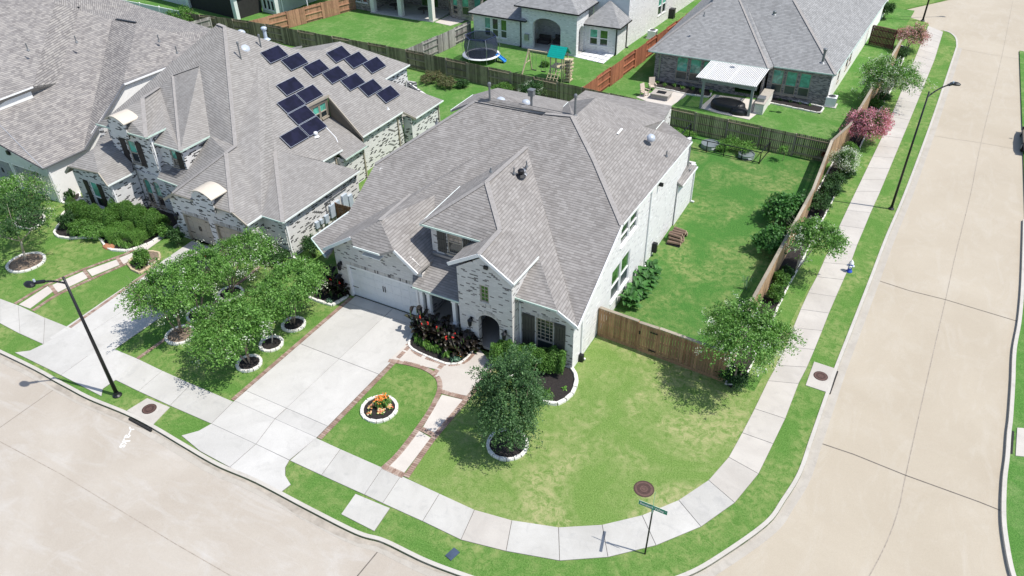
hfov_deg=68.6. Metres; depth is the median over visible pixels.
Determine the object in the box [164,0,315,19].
stucco house
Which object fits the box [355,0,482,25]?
brick house
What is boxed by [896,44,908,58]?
shrub
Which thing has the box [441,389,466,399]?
brick border
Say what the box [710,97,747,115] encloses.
covered hot tub
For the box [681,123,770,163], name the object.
garden fence
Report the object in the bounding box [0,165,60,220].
crepe myrtle
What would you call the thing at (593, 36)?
window
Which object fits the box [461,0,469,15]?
window
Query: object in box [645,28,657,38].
air conditioner
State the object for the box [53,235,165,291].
garden path
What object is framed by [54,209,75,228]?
shrub
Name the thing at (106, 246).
terracotta rocks
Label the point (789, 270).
shrub
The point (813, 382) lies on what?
storm drain
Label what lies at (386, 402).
flowering plant
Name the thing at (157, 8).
vinyl fence
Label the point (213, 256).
crepe myrtle
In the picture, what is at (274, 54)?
solar panel
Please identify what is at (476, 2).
window
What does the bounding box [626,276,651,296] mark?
broad leaf plant
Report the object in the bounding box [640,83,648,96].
garden chair
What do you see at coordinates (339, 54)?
solar panel
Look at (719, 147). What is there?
vegetable plant
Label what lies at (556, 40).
patio sofa
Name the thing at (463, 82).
shrub
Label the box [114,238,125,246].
grassy plant
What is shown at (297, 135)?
solar panel
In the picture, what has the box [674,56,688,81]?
window
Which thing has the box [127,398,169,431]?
storm drain
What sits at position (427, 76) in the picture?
shrub
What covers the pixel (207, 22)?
wooden fence
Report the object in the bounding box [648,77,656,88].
garden chair
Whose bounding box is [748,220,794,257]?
fig tree
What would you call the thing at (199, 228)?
garage door
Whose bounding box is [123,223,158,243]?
hedge
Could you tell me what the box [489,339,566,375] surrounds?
hedge
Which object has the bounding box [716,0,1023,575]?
side street
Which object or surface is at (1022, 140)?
parked car
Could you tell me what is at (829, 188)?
shrub
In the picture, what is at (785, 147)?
young tree
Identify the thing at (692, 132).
vegetable plant
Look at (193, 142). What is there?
brick house
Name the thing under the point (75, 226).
shrub
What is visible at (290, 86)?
solar panel
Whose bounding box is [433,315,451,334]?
canna plant
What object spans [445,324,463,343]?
canna plant
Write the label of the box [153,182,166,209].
window
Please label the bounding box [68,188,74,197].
grassy plant
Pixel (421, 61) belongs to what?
wooden fence
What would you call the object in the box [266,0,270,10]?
window
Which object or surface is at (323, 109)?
window
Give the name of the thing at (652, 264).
broad leaf plant
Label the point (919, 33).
crepe myrtle
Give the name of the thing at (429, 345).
grassy plant
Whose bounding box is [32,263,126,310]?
brick border
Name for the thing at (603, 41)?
window
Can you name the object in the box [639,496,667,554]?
street sign
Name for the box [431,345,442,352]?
grassy plant
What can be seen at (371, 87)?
solar panel
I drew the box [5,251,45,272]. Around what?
tree ring
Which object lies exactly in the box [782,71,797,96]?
window
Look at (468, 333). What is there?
canna plant
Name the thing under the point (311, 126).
solar panel
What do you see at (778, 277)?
shrub
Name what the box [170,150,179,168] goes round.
window
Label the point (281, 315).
crepe myrtle
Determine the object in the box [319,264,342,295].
canna plant
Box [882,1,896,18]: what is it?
shrub
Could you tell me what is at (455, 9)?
window
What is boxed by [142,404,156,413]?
manhole cover
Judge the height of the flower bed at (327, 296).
0.208 m
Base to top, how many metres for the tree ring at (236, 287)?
0.168 m
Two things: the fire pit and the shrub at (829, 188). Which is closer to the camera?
the shrub at (829, 188)
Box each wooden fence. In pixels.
[182,13,407,67]
[191,17,212,28]
[250,0,355,27]
[405,49,581,100]
[407,21,470,58]
[582,87,832,163]
[583,12,688,91]
[597,306,639,348]
[655,327,727,380]
[724,40,901,379]
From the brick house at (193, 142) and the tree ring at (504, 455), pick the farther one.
the brick house at (193, 142)
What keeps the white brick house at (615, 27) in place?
on the lawn at (585, 72)
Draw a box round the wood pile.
[666,226,687,247]
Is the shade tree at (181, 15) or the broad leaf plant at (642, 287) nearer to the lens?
the broad leaf plant at (642, 287)
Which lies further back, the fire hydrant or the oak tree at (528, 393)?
the fire hydrant
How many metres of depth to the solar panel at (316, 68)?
55.69 m
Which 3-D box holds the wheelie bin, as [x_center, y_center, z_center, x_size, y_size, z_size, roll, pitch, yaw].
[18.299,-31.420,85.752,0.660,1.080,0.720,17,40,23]
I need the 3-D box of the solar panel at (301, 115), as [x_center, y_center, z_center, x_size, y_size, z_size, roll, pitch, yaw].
[-14.790,-12.138,52.746,0.925,0.732,1.860,17,40,23]
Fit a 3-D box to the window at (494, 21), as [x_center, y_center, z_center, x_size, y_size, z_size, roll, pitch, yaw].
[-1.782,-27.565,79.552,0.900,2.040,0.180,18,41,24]
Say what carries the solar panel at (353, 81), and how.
on the brick house at (193, 142)
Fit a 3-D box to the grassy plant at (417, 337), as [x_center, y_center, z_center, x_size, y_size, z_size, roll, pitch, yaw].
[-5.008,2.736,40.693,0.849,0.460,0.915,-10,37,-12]
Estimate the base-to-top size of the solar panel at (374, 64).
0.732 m
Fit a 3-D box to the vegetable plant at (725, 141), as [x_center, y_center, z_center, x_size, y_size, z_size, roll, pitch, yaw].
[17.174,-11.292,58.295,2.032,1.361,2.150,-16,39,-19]
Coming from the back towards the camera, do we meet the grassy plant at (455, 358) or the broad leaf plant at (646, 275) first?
the broad leaf plant at (646, 275)
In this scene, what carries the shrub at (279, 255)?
on the lawn at (412, 392)
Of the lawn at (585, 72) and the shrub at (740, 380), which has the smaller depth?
the shrub at (740, 380)
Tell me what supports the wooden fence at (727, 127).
on the lawn at (714, 257)
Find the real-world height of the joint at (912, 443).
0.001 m
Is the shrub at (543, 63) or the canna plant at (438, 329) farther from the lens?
the shrub at (543, 63)
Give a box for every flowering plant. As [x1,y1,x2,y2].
[376,399,384,409]
[378,396,389,407]
[381,395,391,406]
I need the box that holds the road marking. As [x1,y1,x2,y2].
[119,427,133,447]
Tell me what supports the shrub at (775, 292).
on the flower bed at (790, 259)
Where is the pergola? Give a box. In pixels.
[696,60,768,116]
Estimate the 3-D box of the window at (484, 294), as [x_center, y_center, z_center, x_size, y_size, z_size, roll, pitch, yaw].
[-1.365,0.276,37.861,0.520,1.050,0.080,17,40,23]
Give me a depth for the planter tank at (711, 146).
59.00 m
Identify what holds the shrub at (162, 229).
on the lawn at (412, 392)
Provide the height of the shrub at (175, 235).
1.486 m
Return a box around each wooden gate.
[334,202,350,218]
[636,321,659,355]
[868,25,897,49]
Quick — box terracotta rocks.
[102,243,114,249]
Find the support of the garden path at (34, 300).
on the lawn at (412, 392)
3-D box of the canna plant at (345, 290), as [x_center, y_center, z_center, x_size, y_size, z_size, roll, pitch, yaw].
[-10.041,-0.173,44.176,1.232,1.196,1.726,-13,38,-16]
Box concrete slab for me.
[341,494,389,530]
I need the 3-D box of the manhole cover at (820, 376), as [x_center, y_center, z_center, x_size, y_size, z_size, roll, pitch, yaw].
[15.662,4.468,38.047,0.694,0.043,0.694,17,40,23]
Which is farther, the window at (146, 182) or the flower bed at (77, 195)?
the flower bed at (77, 195)
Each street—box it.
[0,363,425,575]
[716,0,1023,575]
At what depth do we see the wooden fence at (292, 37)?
79.81 m
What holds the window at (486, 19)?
in the white brick house at (615, 27)
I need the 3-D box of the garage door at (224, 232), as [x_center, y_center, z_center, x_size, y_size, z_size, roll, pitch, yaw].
[-17.646,-3.023,47.558,2.400,1.970,0.080,17,40,23]
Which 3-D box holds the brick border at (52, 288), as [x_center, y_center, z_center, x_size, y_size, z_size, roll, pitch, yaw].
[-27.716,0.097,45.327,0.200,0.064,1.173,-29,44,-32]
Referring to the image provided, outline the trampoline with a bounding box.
[462,30,499,65]
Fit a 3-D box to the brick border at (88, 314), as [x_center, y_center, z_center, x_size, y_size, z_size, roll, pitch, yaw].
[-23.596,0.399,44.793,0.232,0.066,6.731,14,39,19]
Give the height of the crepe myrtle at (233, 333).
4.273 m
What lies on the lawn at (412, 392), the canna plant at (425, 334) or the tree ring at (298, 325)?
the tree ring at (298, 325)
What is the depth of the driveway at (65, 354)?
40.09 m
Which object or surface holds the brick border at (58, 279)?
on the lawn at (412, 392)
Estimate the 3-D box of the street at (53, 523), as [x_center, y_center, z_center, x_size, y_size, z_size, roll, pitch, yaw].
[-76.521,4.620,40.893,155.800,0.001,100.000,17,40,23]
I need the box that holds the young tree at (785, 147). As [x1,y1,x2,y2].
[776,145,787,160]
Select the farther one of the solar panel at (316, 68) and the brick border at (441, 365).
the solar panel at (316, 68)
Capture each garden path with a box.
[19,286,52,308]
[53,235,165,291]
[390,345,491,472]
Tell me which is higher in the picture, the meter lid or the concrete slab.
the concrete slab
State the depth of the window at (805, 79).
65.15 m
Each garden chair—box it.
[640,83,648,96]
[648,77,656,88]
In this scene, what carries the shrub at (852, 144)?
on the flower bed at (790, 259)
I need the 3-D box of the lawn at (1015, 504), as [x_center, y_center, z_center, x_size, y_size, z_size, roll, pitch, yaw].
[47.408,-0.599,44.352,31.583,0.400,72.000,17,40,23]
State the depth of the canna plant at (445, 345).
39.69 m
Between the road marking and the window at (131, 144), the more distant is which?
the window at (131, 144)
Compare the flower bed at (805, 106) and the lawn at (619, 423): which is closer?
the lawn at (619, 423)
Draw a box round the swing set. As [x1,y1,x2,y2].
[522,45,573,82]
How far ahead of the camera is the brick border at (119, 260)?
47.61 m
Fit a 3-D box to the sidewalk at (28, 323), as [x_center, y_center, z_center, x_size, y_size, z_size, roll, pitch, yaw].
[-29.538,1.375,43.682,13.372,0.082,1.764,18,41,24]
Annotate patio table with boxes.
[418,7,427,13]
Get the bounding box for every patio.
[574,51,613,63]
[636,92,770,119]
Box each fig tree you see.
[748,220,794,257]
[760,189,809,225]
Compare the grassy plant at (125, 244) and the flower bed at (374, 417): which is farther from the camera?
the grassy plant at (125, 244)
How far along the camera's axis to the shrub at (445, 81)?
69.68 m
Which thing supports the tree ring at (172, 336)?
on the lawn at (412, 392)
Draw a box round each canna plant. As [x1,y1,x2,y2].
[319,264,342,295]
[324,273,347,297]
[335,279,349,294]
[404,305,428,335]
[411,313,433,340]
[412,312,439,332]
[429,320,452,343]
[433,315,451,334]
[436,328,456,353]
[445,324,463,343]
[447,332,471,356]
[456,329,479,349]
[468,334,483,351]
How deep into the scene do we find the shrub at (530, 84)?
66.17 m
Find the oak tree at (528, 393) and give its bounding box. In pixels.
[465,341,557,456]
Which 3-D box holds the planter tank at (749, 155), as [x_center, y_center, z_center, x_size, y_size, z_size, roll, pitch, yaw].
[18.001,-10.180,57.593,1.236,0.350,1.223,17,40,23]
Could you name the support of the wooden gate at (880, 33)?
on the lawn at (826, 123)
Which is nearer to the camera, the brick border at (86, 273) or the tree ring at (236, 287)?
the tree ring at (236, 287)
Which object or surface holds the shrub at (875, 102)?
on the flower bed at (790, 259)
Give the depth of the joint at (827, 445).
33.59 m
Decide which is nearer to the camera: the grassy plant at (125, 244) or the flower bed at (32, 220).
the grassy plant at (125, 244)
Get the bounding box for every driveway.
[15,328,136,395]
[50,241,242,355]
[182,296,413,491]
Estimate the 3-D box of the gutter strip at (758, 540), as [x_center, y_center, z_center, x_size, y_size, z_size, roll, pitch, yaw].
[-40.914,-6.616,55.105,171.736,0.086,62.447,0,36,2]
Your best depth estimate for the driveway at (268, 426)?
37.73 m
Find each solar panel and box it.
[260,45,288,63]
[276,76,303,95]
[277,94,305,113]
[279,126,308,148]
[281,52,308,70]
[287,105,315,125]
[295,84,322,103]
[299,116,326,136]
[303,59,328,77]
[322,66,347,83]
[326,45,350,62]
[340,73,365,90]
[344,51,367,68]
[359,79,382,96]
[363,56,385,73]
[376,85,399,102]
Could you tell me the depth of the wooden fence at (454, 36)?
77.89 m
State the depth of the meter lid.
30.13 m
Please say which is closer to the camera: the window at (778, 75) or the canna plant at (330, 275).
the canna plant at (330, 275)
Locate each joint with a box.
[0,1,1018,575]
[1,281,1015,575]
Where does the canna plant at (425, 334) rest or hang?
in the flower bed at (436, 356)
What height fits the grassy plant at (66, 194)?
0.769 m
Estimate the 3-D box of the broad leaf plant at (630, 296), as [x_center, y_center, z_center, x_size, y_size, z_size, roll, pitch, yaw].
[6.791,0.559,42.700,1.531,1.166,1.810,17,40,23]
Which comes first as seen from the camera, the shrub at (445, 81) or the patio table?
the shrub at (445, 81)
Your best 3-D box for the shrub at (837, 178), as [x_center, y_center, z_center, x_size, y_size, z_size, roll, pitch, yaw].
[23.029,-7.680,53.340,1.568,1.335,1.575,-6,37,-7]
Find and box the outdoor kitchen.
[753,88,773,114]
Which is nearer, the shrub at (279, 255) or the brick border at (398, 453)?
the brick border at (398, 453)
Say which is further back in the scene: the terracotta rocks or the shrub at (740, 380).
the terracotta rocks
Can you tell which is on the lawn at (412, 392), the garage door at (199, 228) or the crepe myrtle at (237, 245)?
the crepe myrtle at (237, 245)
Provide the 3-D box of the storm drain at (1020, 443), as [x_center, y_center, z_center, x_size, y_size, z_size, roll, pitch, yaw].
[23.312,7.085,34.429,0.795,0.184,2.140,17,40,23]
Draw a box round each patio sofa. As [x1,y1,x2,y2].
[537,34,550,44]
[553,34,559,44]
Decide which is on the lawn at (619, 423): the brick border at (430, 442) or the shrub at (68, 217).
the brick border at (430, 442)
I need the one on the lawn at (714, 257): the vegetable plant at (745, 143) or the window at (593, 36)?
the vegetable plant at (745, 143)
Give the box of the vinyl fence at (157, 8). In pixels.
[123,0,179,15]
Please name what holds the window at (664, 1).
in the white brick house at (615, 27)
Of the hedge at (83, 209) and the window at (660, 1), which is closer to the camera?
the hedge at (83, 209)
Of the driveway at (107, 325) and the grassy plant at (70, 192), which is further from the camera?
the grassy plant at (70, 192)
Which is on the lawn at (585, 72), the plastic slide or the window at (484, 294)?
the plastic slide
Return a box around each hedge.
[64,196,119,227]
[99,220,135,242]
[107,197,171,234]
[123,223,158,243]
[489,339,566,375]
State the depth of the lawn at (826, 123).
66.53 m
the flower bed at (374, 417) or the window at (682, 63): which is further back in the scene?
the window at (682, 63)
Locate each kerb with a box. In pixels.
[0,30,957,575]
[1000,219,1023,575]
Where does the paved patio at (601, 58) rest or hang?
on the lawn at (585, 72)
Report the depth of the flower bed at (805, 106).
65.27 m
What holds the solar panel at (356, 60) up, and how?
on the brick house at (193, 142)
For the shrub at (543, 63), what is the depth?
73.81 m
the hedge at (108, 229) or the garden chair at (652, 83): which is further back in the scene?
the garden chair at (652, 83)
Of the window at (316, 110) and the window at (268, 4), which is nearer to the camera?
the window at (316, 110)
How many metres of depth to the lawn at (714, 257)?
48.43 m
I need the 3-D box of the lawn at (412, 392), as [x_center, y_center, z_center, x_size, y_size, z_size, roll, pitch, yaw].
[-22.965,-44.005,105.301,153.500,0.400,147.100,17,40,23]
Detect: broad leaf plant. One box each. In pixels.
[618,283,642,308]
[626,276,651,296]
[633,266,657,286]
[642,259,662,279]
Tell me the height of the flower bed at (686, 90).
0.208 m
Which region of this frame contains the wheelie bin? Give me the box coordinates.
[668,7,675,18]
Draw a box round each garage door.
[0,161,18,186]
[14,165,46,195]
[186,216,213,244]
[218,226,245,254]
[350,267,417,314]
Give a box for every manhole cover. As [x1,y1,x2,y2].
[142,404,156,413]
[634,481,653,496]
[814,371,827,380]
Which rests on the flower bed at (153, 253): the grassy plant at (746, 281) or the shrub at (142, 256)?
the shrub at (142, 256)
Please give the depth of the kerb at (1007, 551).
34.85 m
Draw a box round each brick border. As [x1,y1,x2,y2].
[14,250,133,303]
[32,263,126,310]
[49,285,57,294]
[69,264,157,327]
[83,270,91,278]
[116,256,122,264]
[136,266,260,358]
[231,297,351,400]
[317,346,409,439]
[381,359,442,468]
[382,465,404,477]
[404,367,491,477]
[405,344,475,365]
[419,427,433,436]
[433,363,443,372]
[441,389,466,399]
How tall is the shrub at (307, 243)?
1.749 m
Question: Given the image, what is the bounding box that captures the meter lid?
[445,548,459,560]
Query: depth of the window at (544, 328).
38.40 m
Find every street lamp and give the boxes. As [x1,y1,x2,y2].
[23,276,121,398]
[888,81,960,209]
[920,0,929,21]
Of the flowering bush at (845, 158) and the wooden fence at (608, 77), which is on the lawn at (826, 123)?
the wooden fence at (608, 77)
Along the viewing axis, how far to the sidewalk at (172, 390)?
37.97 m
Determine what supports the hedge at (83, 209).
on the flower bed at (60, 232)
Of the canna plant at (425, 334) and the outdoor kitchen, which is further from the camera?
the outdoor kitchen
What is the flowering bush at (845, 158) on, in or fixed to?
on the flower bed at (790, 259)
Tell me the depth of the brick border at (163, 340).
41.24 m
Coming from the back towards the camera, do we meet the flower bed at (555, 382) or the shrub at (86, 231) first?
the shrub at (86, 231)
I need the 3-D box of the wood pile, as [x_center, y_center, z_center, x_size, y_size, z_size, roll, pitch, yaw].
[10.681,-3.406,48.392,1.012,0.639,1.800,17,40,23]
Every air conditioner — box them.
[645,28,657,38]
[823,94,837,108]
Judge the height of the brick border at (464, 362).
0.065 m
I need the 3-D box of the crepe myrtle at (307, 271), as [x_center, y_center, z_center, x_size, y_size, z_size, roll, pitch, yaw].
[-12.092,0.409,41.030,4.628,4.083,6.195,17,40,23]
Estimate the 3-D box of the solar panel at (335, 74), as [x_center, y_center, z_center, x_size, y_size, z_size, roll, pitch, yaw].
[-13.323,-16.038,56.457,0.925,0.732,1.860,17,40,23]
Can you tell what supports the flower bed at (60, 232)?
on the lawn at (412, 392)
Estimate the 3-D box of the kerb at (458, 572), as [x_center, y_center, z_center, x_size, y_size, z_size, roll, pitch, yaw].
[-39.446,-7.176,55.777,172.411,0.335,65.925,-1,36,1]
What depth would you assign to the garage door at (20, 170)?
54.32 m
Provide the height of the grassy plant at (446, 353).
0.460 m
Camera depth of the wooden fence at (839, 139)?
49.55 m
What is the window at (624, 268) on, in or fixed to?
in the brick house at (490, 216)
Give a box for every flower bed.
[15,213,45,228]
[53,198,178,251]
[60,192,81,203]
[127,250,160,273]
[308,286,350,306]
[408,332,474,364]
[510,363,578,405]
[653,81,712,97]
[725,45,904,387]
[770,97,823,113]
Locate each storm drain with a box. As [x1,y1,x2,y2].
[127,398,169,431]
[806,362,837,393]
[1010,428,1023,456]
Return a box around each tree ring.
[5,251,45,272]
[164,324,196,344]
[186,306,214,321]
[217,285,243,301]
[235,354,262,372]
[259,335,283,351]
[281,316,305,332]
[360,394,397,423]
[486,429,528,461]
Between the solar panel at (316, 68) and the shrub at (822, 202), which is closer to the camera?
the shrub at (822, 202)
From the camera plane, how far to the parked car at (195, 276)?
44.66 m
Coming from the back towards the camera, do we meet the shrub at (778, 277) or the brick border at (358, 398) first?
the shrub at (778, 277)
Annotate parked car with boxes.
[147,260,215,306]
[1020,126,1023,150]
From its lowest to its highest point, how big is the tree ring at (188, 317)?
0.169 m
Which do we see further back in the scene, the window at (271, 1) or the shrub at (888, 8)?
the window at (271, 1)
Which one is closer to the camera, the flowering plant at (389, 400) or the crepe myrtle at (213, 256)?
the flowering plant at (389, 400)
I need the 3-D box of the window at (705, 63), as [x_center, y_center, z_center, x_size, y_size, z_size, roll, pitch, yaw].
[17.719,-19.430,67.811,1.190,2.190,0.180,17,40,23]
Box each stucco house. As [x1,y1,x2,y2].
[0,0,210,202]
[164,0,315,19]
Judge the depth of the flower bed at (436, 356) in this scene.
39.94 m
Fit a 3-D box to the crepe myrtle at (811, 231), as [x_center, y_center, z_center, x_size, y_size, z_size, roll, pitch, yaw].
[17.690,-2.443,43.755,3.882,4.374,4.304,17,40,23]
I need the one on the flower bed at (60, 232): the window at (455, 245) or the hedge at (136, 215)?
the hedge at (136, 215)
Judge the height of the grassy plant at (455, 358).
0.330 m
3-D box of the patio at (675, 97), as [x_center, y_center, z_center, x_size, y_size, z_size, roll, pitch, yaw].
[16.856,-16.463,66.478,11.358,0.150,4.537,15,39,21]
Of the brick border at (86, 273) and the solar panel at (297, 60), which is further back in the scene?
the solar panel at (297, 60)
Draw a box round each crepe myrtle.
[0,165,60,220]
[114,249,220,333]
[164,237,244,313]
[182,287,281,375]
[205,226,286,292]
[236,252,330,324]
[257,305,289,342]
[695,290,806,384]
[784,213,852,269]
[839,106,894,142]
[855,54,935,98]
[892,21,932,47]
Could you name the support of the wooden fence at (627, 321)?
on the lawn at (714, 257)
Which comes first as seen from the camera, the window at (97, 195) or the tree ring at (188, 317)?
the tree ring at (188, 317)
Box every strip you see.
[0,48,961,575]
[0,355,451,575]
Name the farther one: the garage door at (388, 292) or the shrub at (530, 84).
the shrub at (530, 84)
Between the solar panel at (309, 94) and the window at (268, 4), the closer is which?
the solar panel at (309, 94)
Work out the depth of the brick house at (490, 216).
41.51 m
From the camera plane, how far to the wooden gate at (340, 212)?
49.56 m
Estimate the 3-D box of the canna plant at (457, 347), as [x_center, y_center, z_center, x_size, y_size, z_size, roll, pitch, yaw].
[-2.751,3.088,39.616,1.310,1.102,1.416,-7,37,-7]
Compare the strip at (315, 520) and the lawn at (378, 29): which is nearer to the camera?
the strip at (315, 520)
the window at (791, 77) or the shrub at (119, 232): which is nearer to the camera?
the shrub at (119, 232)
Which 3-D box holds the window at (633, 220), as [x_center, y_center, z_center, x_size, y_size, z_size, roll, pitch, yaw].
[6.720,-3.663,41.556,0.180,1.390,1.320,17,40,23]
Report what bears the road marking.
on the street at (53, 523)
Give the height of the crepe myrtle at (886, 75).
4.500 m
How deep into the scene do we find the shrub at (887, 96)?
64.90 m
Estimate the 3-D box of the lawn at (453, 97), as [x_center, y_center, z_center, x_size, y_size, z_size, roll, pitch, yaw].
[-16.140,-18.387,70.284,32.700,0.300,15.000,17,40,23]
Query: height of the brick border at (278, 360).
0.066 m
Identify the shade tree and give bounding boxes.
[0,186,59,260]
[163,4,196,20]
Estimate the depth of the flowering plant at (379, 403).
36.41 m
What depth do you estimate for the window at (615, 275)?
41.86 m
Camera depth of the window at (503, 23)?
79.13 m
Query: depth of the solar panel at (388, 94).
58.41 m
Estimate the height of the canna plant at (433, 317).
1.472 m
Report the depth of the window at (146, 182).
52.29 m
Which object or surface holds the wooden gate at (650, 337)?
on the lawn at (619, 423)
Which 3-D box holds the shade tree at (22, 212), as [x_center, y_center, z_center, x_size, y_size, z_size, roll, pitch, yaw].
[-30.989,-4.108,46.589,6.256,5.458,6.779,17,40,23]
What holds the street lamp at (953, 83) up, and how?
on the lawn at (412, 392)
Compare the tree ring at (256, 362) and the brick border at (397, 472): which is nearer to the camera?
the brick border at (397, 472)
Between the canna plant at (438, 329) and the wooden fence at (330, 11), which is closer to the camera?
the canna plant at (438, 329)
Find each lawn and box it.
[0,0,955,575]
[127,0,486,67]
[287,46,491,142]
[406,250,828,526]
[412,0,700,99]
[600,128,821,371]
[603,8,913,160]
[1006,51,1023,575]
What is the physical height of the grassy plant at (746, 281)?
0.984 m
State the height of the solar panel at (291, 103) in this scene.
0.732 m
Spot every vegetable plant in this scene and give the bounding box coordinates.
[683,130,698,137]
[714,134,745,149]
[714,144,724,151]
[735,140,757,153]
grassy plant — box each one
[63,191,70,199]
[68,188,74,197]
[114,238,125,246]
[120,241,130,248]
[411,333,426,344]
[416,339,428,346]
[423,341,435,350]
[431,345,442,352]
[440,348,452,357]
[448,353,460,361]
[741,276,753,289]
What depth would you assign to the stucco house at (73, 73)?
56.63 m
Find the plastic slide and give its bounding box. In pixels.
[495,52,505,62]
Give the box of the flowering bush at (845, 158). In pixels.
[828,145,862,172]
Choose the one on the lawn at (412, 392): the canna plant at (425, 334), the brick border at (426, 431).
the brick border at (426, 431)
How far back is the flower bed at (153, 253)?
47.27 m
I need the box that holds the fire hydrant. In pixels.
[846,260,854,272]
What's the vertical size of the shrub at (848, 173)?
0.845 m
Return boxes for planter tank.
[701,139,719,150]
[738,151,754,160]
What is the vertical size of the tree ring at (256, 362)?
0.164 m
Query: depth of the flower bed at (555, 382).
37.87 m
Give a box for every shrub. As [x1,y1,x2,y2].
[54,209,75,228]
[64,217,94,235]
[78,221,105,239]
[104,227,124,241]
[131,247,152,266]
[156,222,175,237]
[165,228,186,245]
[262,242,291,262]
[299,232,317,257]
[419,69,444,84]
[434,75,455,87]
[454,78,470,86]
[490,81,514,90]
[518,75,547,96]
[541,60,549,66]
[714,362,750,391]
[765,283,786,305]
[771,269,790,288]
[777,263,794,275]
[806,191,832,213]
[816,180,841,197]
[822,168,847,188]
[839,166,856,177]
[842,141,860,152]
[869,97,884,108]
[874,90,892,101]
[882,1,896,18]
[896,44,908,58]
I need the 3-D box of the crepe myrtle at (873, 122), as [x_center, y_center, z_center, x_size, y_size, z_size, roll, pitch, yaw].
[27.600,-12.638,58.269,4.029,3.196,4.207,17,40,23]
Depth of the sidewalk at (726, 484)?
33.29 m
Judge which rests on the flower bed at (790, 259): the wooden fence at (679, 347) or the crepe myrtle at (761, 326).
the crepe myrtle at (761, 326)
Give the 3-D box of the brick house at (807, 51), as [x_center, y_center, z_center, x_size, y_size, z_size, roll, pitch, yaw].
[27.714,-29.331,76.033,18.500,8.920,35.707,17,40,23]
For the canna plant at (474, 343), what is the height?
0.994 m
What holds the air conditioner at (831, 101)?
on the lawn at (826, 123)
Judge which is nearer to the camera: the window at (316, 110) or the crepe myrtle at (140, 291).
the crepe myrtle at (140, 291)
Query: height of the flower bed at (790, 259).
0.145 m
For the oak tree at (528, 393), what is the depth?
32.27 m
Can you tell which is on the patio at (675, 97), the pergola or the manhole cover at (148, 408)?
the pergola
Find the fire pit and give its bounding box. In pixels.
[650,88,672,100]
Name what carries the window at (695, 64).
in the brick house at (807, 51)
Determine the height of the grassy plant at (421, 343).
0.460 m
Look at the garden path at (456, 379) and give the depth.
37.81 m
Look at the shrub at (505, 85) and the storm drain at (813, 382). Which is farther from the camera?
the shrub at (505, 85)
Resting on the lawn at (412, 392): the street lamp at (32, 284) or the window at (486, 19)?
the street lamp at (32, 284)
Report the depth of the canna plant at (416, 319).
40.50 m
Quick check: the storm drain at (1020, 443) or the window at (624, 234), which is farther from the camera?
the window at (624, 234)
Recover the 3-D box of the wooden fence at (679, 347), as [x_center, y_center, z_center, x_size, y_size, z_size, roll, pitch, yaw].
[9.101,3.379,38.191,3.664,1.930,0.190,20,41,26]
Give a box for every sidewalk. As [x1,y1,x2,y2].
[0,299,65,343]
[116,359,232,423]
[290,26,942,560]
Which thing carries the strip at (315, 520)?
on the street at (53, 523)
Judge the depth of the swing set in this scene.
70.13 m
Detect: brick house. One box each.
[65,23,443,260]
[311,82,697,367]
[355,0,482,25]
[467,0,693,56]
[648,0,888,105]
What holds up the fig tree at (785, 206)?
on the lawn at (714, 257)
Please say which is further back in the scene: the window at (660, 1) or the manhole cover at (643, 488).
the window at (660, 1)
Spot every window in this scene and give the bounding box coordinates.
[90,181,104,209]
[126,140,141,165]
[143,179,157,206]
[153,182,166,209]
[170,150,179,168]
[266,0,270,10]
[270,0,274,11]
[313,105,322,120]
[319,102,329,119]
[447,234,462,255]
[452,0,457,14]
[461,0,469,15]
[474,0,480,7]
[480,285,488,302]
[484,17,489,30]
[492,18,498,38]
[500,19,506,39]
[536,317,553,347]
[588,29,597,45]
[598,30,607,47]
[610,262,620,305]
[619,250,629,291]
[620,220,629,249]
[629,209,637,236]
[657,0,661,16]
[662,0,665,13]
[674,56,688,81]
[687,59,701,83]
[700,61,713,85]
[770,69,784,94]
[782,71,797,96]
[795,73,812,98]
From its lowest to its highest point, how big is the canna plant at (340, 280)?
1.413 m
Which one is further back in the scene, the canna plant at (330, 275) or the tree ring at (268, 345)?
the canna plant at (330, 275)

